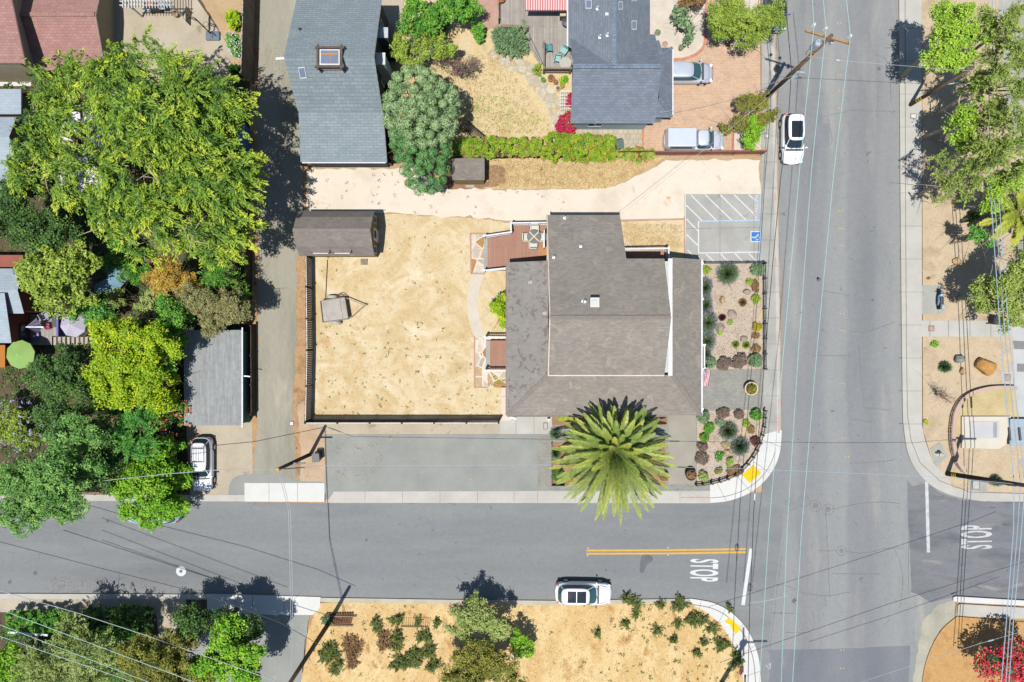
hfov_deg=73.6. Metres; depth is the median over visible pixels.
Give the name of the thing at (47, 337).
terrace
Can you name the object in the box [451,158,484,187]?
garden shed
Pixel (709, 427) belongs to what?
shrub
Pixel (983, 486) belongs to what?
utility pad
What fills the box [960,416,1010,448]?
concrete pad
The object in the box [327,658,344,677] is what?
weed clump
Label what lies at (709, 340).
lavender
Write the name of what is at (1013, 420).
wire
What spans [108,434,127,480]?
tree
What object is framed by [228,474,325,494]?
driveway patch
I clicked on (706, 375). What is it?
flag
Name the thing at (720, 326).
boulder
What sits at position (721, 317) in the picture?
grass tuft
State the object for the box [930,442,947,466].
sidewalk pad
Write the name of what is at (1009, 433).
wire
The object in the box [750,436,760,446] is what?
shrub
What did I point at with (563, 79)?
shrub
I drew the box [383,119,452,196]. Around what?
tree
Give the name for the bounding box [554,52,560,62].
garden chair
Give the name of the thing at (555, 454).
grass tuft
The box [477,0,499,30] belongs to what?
red patio
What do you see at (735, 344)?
grass tuft
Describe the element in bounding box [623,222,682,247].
gravel bed straw
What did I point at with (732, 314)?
boulder
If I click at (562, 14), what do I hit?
grill
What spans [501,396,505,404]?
garden step
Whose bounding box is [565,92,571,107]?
bougainvillea
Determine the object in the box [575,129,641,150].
paved yard
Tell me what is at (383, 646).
weed clump
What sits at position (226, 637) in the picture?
tree
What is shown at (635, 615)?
weed clump
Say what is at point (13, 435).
shrub
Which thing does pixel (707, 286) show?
lavender
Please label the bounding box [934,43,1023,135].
tree
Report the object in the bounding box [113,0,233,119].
concrete patio
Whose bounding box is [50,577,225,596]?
dead leaves
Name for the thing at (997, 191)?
tree
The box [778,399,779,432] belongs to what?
red kerb paint
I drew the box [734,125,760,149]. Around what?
pebble bed
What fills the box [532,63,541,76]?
shrub
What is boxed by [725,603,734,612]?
weed clump
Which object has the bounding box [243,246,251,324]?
fence
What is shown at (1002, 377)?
meter pad
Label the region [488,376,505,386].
flagstone weeds
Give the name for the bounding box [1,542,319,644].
wire
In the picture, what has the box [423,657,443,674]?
weed clump
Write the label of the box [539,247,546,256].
door mat
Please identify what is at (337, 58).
house
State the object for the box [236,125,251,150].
cargo box
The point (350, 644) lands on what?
weed clump
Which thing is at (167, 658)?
tree
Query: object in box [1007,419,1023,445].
building
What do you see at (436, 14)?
tree
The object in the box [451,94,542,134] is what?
yard grass
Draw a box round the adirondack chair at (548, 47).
[545,43,552,53]
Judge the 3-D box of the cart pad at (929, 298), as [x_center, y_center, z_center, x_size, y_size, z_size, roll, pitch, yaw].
[35.014,-3.431,57.037,1.830,0.300,2.370,0,90,0]
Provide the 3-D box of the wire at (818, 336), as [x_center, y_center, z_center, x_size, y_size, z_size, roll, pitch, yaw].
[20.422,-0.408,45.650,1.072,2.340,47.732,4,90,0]
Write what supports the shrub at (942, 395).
on the dirt yard at (940, 231)
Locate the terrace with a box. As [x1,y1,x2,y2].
[28,312,92,344]
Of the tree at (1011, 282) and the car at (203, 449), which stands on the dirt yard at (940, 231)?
the tree at (1011, 282)
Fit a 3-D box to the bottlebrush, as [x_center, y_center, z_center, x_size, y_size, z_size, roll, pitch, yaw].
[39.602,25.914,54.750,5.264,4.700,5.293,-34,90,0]
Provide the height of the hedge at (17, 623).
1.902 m
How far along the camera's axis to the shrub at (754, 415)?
56.24 m
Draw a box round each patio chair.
[522,233,528,241]
[529,242,536,249]
[530,224,538,230]
[539,233,545,241]
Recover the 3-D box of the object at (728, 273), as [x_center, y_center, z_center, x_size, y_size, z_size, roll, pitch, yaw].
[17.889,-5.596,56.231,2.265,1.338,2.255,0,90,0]
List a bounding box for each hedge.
[3,608,76,635]
[79,603,153,639]
[450,135,552,160]
[545,130,618,164]
[615,145,655,164]
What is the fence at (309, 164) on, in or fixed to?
on the lot ground at (670, 158)
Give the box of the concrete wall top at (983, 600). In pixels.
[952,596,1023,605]
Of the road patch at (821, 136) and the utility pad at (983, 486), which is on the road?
the road patch at (821, 136)
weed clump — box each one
[317,641,342,666]
[320,613,333,625]
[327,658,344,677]
[340,631,363,669]
[369,615,382,633]
[375,628,394,653]
[385,612,404,626]
[387,652,412,672]
[388,627,404,652]
[405,646,426,668]
[412,615,421,629]
[413,628,432,645]
[422,641,437,660]
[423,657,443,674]
[432,617,441,629]
[592,624,600,638]
[619,592,641,606]
[619,618,629,630]
[631,608,641,620]
[632,597,645,611]
[650,623,662,636]
[653,599,666,609]
[667,633,678,643]
[670,594,691,613]
[671,618,683,630]
[683,610,709,628]
[692,648,703,659]
[697,637,712,646]
[704,620,721,635]
[713,636,732,653]
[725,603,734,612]
[728,647,745,670]
[930,340,939,347]
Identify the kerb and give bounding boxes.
[320,597,691,604]
[689,603,755,681]
[712,440,776,497]
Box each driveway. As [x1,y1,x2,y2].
[186,422,252,494]
[186,612,309,681]
[306,158,760,221]
[644,0,760,150]
[999,0,1023,158]
[1012,327,1023,418]
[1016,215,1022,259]
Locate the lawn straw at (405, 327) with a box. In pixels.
[318,221,490,413]
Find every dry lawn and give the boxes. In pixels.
[309,214,546,419]
[956,389,1016,436]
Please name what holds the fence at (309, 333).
on the dry lawn at (395, 366)
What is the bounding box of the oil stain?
[640,555,652,572]
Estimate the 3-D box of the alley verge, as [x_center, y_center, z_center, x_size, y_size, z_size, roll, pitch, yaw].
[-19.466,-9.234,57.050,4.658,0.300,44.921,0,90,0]
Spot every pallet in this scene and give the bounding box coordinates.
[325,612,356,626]
[400,618,429,627]
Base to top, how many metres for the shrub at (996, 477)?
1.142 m
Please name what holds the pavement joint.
on the sidewalk at (767, 250)
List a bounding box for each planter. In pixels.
[172,11,178,17]
[548,74,554,81]
[655,29,660,35]
[658,471,668,481]
[685,470,696,480]
[744,382,757,394]
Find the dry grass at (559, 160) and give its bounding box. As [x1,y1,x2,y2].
[433,157,663,189]
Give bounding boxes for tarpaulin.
[93,257,126,292]
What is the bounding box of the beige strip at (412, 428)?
[300,423,499,481]
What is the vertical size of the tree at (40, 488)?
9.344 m
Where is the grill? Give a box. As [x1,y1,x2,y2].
[560,12,565,20]
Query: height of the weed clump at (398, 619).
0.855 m
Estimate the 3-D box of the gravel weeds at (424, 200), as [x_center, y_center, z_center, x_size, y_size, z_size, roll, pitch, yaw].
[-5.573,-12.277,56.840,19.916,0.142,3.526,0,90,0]
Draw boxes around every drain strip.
[1013,341,1023,348]
[1017,364,1023,371]
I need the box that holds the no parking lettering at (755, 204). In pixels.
[754,195,757,219]
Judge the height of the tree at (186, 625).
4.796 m
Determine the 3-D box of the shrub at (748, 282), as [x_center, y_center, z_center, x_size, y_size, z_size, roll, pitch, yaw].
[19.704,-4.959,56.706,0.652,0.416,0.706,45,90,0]
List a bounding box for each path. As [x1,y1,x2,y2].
[467,274,484,335]
[488,46,564,131]
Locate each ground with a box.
[0,0,249,492]
[0,599,304,681]
[83,0,1023,651]
[306,156,761,492]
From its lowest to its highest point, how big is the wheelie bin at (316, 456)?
1.058 m
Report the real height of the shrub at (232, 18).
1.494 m
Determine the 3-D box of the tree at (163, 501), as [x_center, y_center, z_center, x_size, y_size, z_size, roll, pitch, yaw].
[-28.430,11.273,54.272,6.059,5.656,7.470,-12,90,0]
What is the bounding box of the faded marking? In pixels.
[750,595,786,602]
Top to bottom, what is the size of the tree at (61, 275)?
7.254 m
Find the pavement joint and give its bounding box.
[252,227,948,674]
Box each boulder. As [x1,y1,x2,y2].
[717,323,724,330]
[719,296,724,303]
[723,449,730,455]
[728,310,736,318]
[740,336,747,341]
[743,289,750,294]
[953,257,960,264]
[954,355,965,362]
[959,367,965,374]
[974,358,996,375]
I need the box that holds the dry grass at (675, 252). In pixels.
[621,220,683,260]
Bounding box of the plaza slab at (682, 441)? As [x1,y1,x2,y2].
[668,416,695,483]
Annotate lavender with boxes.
[703,275,713,296]
[703,295,713,315]
[703,311,717,333]
[703,331,716,351]
[705,346,712,359]
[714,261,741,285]
[718,420,739,441]
[729,435,750,456]
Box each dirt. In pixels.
[201,0,244,80]
[298,401,324,480]
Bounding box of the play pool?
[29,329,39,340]
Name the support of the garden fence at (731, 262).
on the garden bed at (728, 291)
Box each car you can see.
[128,502,181,523]
[190,436,215,490]
[555,579,610,607]
[673,59,712,85]
[764,0,790,33]
[778,113,807,164]
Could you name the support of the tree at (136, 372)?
on the yard ground at (48, 349)
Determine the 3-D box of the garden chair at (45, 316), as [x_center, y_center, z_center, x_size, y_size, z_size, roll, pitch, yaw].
[-38.170,-2.060,56.004,0.601,0.997,0.627,-30,90,0]
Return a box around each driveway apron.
[207,594,320,614]
[244,483,324,501]
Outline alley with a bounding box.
[252,0,302,479]
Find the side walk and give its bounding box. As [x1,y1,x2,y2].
[381,0,402,37]
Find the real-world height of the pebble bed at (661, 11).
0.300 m
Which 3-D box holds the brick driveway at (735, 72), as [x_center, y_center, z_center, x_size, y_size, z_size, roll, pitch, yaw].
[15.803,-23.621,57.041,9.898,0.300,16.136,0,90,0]
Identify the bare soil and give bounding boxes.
[443,165,505,189]
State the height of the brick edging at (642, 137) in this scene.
0.300 m
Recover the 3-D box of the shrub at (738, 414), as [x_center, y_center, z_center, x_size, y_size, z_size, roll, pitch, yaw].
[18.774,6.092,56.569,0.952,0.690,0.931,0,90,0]
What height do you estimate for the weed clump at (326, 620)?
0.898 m
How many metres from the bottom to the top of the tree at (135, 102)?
12.019 m
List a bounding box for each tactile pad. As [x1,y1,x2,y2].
[725,617,740,633]
[742,465,760,482]
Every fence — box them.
[239,0,255,85]
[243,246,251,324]
[249,325,256,414]
[300,162,392,166]
[304,256,313,421]
[304,420,499,423]
[388,86,393,161]
[390,150,653,161]
[498,1,499,24]
[551,443,564,486]
[654,150,767,154]
[694,409,767,486]
[704,261,765,263]
[762,262,767,369]
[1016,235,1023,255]
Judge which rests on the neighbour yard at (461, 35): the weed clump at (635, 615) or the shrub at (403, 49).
the shrub at (403, 49)
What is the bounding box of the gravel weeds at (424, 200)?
[325,172,564,213]
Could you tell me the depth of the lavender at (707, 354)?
56.41 m
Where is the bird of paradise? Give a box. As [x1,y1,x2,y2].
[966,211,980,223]
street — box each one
[0,493,782,681]
[907,481,1023,602]
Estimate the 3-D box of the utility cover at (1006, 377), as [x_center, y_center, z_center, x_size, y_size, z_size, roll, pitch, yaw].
[41.190,3.034,56.873,0.493,0.055,0.543,0,90,0]
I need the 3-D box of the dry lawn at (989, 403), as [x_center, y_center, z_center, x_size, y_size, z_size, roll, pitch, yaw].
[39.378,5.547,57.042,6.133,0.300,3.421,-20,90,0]
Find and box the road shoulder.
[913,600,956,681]
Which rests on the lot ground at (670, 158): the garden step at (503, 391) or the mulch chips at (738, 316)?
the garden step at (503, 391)
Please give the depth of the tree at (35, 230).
51.30 m
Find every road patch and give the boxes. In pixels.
[768,646,909,681]
[810,123,829,144]
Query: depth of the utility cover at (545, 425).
56.85 m
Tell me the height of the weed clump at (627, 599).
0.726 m
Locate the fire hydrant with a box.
[935,451,943,456]
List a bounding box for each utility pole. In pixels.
[276,452,311,470]
[288,623,328,681]
[765,23,852,98]
[945,471,1023,486]
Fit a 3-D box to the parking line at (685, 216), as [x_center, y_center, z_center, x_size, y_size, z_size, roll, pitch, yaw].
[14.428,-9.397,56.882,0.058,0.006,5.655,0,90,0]
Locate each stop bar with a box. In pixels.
[741,548,751,604]
[925,481,929,552]
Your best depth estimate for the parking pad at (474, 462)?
56.89 m
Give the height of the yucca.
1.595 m
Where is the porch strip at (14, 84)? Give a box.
[0,82,30,85]
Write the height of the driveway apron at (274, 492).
0.176 m
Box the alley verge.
[250,0,305,480]
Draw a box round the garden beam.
[8,631,48,635]
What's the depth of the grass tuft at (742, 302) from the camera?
56.68 m
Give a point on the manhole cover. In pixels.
(804, 501)
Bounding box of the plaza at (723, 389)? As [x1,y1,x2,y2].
[537,369,762,490]
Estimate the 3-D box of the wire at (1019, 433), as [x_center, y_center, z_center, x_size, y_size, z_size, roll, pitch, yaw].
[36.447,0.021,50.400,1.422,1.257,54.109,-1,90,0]
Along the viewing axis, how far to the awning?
54.38 m
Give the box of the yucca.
[441,22,450,31]
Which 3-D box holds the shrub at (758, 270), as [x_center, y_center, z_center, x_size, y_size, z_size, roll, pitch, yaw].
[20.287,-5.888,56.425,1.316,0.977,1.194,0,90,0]
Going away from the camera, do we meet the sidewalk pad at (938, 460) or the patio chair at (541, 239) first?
the patio chair at (541, 239)
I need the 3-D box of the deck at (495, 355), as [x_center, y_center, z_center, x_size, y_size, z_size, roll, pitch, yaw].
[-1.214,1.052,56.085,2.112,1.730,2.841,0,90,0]
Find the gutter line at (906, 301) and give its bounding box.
[905,44,1023,493]
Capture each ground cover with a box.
[0,73,247,494]
[0,628,170,681]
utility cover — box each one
[543,423,547,428]
[910,113,916,118]
[928,326,933,330]
[972,481,979,488]
[1005,374,1010,380]
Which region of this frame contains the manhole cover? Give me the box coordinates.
[801,498,807,504]
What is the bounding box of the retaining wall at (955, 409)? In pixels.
[948,386,1017,472]
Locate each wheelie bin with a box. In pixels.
[312,451,321,461]
[615,138,623,149]
[986,316,1003,324]
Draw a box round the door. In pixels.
[373,227,378,242]
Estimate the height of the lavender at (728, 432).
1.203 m
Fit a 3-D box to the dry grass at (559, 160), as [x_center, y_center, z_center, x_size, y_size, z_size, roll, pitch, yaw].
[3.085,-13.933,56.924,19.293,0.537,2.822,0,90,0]
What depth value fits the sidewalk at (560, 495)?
56.88 m
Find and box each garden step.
[501,387,505,395]
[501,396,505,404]
[501,405,505,412]
[501,413,510,420]
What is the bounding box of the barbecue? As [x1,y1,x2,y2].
[144,0,164,12]
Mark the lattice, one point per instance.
(564, 102)
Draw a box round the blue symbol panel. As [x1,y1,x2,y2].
[751,232,759,240]
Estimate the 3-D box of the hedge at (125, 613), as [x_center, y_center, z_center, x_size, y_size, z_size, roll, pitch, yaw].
[-32.195,22.837,55.881,6.121,2.105,3.025,0,90,0]
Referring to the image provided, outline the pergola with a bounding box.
[120,0,182,17]
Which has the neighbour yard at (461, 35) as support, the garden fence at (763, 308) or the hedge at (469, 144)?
the hedge at (469, 144)
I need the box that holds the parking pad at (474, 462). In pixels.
[325,434,536,498]
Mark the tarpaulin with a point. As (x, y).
(111, 280)
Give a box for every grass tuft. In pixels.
[549,427,562,439]
[550,450,560,459]
[718,314,726,320]
[732,341,739,348]
[739,298,746,306]
[742,341,749,348]
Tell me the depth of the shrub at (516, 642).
54.80 m
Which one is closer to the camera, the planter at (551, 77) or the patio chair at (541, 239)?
the patio chair at (541, 239)
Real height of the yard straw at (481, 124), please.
0.227 m
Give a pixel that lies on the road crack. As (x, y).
(853, 419)
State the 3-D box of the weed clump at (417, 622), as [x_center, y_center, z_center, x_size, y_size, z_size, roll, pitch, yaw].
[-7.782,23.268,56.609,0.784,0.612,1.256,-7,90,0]
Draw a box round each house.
[0,0,113,81]
[0,89,40,197]
[0,255,45,342]
[276,0,396,166]
[506,214,705,416]
[567,0,672,128]
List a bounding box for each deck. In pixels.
[483,222,546,272]
[484,336,505,371]
[500,0,571,73]
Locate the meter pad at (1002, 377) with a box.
[1001,371,1012,383]
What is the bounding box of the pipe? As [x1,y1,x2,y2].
[325,260,327,299]
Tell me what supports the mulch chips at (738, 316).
on the garden bed at (728, 291)
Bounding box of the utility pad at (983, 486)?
[969,480,986,491]
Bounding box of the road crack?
[325,75,909,652]
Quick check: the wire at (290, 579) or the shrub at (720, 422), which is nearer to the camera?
the wire at (290, 579)
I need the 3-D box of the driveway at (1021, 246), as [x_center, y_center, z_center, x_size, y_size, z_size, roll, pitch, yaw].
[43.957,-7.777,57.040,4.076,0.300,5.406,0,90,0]
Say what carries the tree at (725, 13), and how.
on the pebble bed at (750, 3)
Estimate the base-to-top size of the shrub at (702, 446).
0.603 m
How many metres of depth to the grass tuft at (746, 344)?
56.68 m
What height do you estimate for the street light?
7.900 m
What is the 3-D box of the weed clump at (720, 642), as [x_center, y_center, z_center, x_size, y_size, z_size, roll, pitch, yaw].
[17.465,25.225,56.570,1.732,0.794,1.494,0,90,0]
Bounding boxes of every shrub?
[0,398,41,453]
[65,288,114,326]
[88,618,152,681]
[93,393,191,435]
[95,240,150,295]
[98,284,162,322]
[139,254,206,302]
[224,9,241,31]
[225,31,241,58]
[388,30,458,69]
[432,42,479,83]
[469,19,486,43]
[481,291,505,329]
[490,23,529,60]
[504,618,537,659]
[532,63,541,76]
[552,469,565,482]
[558,417,573,421]
[559,75,567,83]
[661,4,704,45]
[677,0,707,14]
[695,452,708,464]
[696,441,708,451]
[697,410,709,423]
[698,471,708,482]
[699,433,709,441]
[703,266,711,274]
[704,422,714,433]
[705,77,781,150]
[705,356,717,368]
[714,417,724,426]
[714,451,724,462]
[714,467,722,474]
[716,407,729,418]
[717,356,732,370]
[720,440,729,449]
[726,456,734,467]
[726,464,743,476]
[731,353,747,368]
[733,409,744,419]
[738,113,770,150]
[742,419,750,427]
[746,278,753,284]
[747,425,754,434]
[748,353,762,367]
[749,263,764,275]
[749,408,762,420]
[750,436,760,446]
[751,279,758,292]
[751,294,760,304]
[751,332,759,338]
[751,344,761,351]
[752,322,762,331]
[925,376,967,409]
[938,361,952,373]
[984,215,999,227]
[989,475,1002,486]
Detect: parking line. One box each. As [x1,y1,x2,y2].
[685,194,685,238]
[698,219,759,221]
[698,222,698,253]
[698,251,759,253]
[705,194,731,219]
[720,194,745,219]
[734,194,753,213]
[760,195,760,261]
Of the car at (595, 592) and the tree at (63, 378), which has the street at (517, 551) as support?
the car at (595, 592)
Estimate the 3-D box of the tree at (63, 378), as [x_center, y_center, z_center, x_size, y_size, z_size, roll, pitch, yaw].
[-34.537,3.777,53.529,6.752,7.142,6.390,-34,90,0]
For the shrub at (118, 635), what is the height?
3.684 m
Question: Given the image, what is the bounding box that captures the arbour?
[456,117,485,138]
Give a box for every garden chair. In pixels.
[37,311,50,319]
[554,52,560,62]
[559,43,568,56]
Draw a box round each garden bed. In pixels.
[552,417,666,424]
[552,442,664,484]
[696,410,762,483]
[703,263,762,368]
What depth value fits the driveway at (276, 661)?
56.89 m
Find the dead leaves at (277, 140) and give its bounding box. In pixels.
[256,51,302,242]
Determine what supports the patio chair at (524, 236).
on the deck at (500, 251)
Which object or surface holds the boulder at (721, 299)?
on the garden bed at (728, 291)
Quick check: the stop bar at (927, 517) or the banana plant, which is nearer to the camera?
the banana plant
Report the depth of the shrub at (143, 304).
54.59 m
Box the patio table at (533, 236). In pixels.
[527,229,540,243]
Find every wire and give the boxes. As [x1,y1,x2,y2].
[0,590,276,681]
[0,609,193,681]
[0,636,132,681]
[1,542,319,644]
[1,625,147,681]
[81,468,275,482]
[278,471,291,676]
[280,471,292,651]
[284,465,1011,483]
[618,76,793,215]
[661,75,792,112]
[720,562,1021,662]
[748,0,791,675]
[759,0,813,681]
[781,0,825,681]
[792,0,850,681]
[809,56,969,70]
[862,631,1022,681]
[988,0,1013,681]
[992,0,1020,681]
[995,0,1023,681]
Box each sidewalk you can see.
[0,599,185,637]
[329,491,709,499]
[761,0,780,432]
[898,0,1023,501]
[957,603,1023,618]
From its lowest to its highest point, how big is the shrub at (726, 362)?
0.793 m
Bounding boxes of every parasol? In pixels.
[6,340,41,368]
[26,318,41,333]
[60,313,93,336]
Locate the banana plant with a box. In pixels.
[226,62,243,80]
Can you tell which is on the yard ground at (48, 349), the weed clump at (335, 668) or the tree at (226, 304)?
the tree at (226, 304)
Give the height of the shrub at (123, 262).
3.214 m
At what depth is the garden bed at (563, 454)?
56.88 m
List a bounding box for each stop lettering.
[690,559,718,581]
[961,525,991,548]
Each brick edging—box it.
[470,233,471,273]
[474,336,487,387]
[621,218,685,257]
[642,129,643,145]
[673,0,707,60]
[732,125,733,149]
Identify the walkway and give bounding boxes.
[500,416,551,433]
[922,321,1011,336]
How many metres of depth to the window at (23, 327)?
55.52 m
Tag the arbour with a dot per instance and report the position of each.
(470, 128)
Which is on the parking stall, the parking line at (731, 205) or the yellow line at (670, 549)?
the parking line at (731, 205)
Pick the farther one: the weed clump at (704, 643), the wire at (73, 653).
the weed clump at (704, 643)
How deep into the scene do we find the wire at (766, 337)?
51.79 m
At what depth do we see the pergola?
54.19 m
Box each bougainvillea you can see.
[554,110,576,134]
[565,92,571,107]
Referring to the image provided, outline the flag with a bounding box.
[703,369,711,385]
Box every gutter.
[326,499,710,502]
[771,45,779,432]
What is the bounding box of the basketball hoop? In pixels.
[183,6,219,40]
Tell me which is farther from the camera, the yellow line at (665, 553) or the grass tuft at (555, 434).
the yellow line at (665, 553)
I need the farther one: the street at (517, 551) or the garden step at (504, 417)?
the street at (517, 551)
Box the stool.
[46,323,51,328]
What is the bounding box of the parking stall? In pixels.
[684,194,760,261]
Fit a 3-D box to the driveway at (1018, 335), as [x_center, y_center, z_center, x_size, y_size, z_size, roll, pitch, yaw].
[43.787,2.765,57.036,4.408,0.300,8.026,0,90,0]
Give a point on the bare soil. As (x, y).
(450, 184)
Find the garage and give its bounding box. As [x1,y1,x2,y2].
[184,327,250,427]
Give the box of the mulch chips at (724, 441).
[697,411,762,479]
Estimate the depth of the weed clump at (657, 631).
56.54 m
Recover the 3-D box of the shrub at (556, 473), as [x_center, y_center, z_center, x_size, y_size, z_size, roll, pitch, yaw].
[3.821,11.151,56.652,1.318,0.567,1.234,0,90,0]
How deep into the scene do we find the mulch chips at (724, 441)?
56.84 m
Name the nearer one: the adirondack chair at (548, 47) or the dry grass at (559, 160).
the adirondack chair at (548, 47)
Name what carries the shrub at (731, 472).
on the garden bed at (713, 465)
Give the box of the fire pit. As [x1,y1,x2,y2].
[562,15,566,27]
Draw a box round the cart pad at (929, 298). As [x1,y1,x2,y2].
[922,286,943,313]
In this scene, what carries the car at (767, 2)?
on the road
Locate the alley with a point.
(277, 322)
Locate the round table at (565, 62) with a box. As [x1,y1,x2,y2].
[559,57,571,66]
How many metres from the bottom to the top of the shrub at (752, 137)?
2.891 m
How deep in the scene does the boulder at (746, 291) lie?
56.61 m
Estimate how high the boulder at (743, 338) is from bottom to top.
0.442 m
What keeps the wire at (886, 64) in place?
attached to the utility pole at (817, 45)
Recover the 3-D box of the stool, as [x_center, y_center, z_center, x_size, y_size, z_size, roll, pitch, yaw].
[-38.109,-1.235,56.300,0.300,0.360,0.450,0,90,0]
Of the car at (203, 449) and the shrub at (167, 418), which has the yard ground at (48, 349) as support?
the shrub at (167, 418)
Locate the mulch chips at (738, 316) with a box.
[708,265,762,368]
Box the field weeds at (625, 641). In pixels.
[313,604,737,681]
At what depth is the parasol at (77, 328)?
54.55 m
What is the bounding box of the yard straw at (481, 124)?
[404,50,551,135]
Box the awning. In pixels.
[525,0,566,10]
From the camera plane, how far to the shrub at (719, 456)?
56.53 m
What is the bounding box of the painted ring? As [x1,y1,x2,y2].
[176,566,185,575]
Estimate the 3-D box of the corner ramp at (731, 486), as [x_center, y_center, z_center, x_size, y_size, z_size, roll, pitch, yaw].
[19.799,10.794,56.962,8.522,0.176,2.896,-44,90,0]
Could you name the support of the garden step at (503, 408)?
on the lot ground at (670, 158)
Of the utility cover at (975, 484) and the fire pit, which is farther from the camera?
the utility cover at (975, 484)
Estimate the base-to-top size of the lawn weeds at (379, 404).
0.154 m
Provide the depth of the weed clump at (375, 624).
56.55 m
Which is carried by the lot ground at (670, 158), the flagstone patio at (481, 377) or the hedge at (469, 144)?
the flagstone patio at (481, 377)
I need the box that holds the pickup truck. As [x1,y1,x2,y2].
[663,127,723,150]
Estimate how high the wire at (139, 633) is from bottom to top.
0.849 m
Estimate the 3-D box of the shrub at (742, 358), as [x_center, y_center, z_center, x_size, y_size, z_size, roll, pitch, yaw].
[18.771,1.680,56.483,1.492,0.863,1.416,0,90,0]
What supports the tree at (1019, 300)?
on the dirt yard at (940, 231)
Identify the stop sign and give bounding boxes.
[732,656,745,681]
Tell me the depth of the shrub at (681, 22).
55.34 m
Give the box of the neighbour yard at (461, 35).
[388,0,574,158]
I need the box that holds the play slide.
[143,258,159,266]
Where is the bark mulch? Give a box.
[922,616,1023,681]
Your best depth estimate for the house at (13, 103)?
54.20 m
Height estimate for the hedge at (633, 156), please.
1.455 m
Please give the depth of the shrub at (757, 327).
56.48 m
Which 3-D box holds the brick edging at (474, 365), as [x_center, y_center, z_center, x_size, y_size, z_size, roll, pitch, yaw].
[-2.607,1.756,57.010,1.145,0.300,4.343,0,90,0]
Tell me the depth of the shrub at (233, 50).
55.97 m
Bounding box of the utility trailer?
[320,293,365,323]
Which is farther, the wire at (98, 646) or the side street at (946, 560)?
the side street at (946, 560)
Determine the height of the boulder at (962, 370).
0.526 m
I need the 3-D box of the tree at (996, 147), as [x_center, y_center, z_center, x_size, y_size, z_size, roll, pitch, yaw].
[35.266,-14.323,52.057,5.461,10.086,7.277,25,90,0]
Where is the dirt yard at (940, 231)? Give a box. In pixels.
[922,0,1023,492]
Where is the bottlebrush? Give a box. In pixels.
[970,636,1023,681]
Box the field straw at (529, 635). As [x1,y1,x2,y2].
[306,601,736,681]
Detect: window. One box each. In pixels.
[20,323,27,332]
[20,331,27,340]
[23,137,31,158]
[381,76,384,87]
[543,230,544,249]
[587,123,602,126]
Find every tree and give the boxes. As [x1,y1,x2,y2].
[0,173,86,254]
[0,411,111,541]
[0,640,37,681]
[1,47,130,216]
[6,607,135,681]
[12,235,103,320]
[16,340,102,432]
[62,23,261,172]
[68,119,271,272]
[78,411,132,496]
[80,314,185,417]
[108,403,169,464]
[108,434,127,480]
[108,434,194,532]
[114,627,214,681]
[134,291,194,371]
[166,600,265,644]
[172,281,254,340]
[188,612,266,681]
[196,257,254,307]
[381,63,461,149]
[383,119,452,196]
[396,0,486,40]
[438,637,528,681]
[441,589,510,645]
[548,402,677,525]
[706,0,788,51]
[898,0,1000,77]
[917,146,999,211]
[922,62,999,157]
[929,89,1023,187]
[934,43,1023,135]
[935,0,1023,74]
[949,224,997,257]
[951,158,1023,214]
[956,249,1023,334]
[977,189,1023,247]
[981,243,1023,306]
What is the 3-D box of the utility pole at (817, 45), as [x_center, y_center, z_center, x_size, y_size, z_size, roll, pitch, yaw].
[20.796,-20.016,50.790,3.084,12.420,0.926,17,90,0]
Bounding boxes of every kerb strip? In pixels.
[0,494,243,500]
[0,593,206,598]
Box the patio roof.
[58,111,104,195]
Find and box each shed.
[0,345,10,367]
[293,211,378,264]
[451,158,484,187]
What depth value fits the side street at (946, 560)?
56.99 m
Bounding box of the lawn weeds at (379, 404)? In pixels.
[320,223,497,413]
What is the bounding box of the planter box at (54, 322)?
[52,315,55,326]
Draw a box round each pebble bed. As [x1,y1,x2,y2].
[650,0,708,61]
[717,0,759,45]
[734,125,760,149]
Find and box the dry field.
[301,602,743,681]
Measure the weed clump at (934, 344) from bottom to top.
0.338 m
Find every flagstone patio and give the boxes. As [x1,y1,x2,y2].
[471,234,487,272]
[475,336,505,387]
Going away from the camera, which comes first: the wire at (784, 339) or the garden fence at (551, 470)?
the wire at (784, 339)
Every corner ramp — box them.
[690,598,760,681]
[710,430,781,502]
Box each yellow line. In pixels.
[586,548,745,550]
[586,551,745,554]
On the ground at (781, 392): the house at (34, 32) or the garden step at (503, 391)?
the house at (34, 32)
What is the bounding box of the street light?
[909,66,974,106]
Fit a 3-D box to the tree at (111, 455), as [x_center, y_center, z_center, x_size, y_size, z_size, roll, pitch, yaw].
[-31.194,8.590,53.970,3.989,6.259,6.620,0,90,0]
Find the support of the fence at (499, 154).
on the lot ground at (670, 158)
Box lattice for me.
[559,91,570,109]
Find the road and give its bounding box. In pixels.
[762,0,986,681]
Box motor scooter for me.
[936,289,948,309]
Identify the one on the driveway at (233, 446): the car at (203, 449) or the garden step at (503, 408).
the car at (203, 449)
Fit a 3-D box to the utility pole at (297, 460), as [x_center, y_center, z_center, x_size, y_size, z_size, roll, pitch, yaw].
[-16.293,9.310,52.873,1.233,8.265,0.532,0,90,0]
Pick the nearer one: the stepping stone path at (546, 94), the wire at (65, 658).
the wire at (65, 658)
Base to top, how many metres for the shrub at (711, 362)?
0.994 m

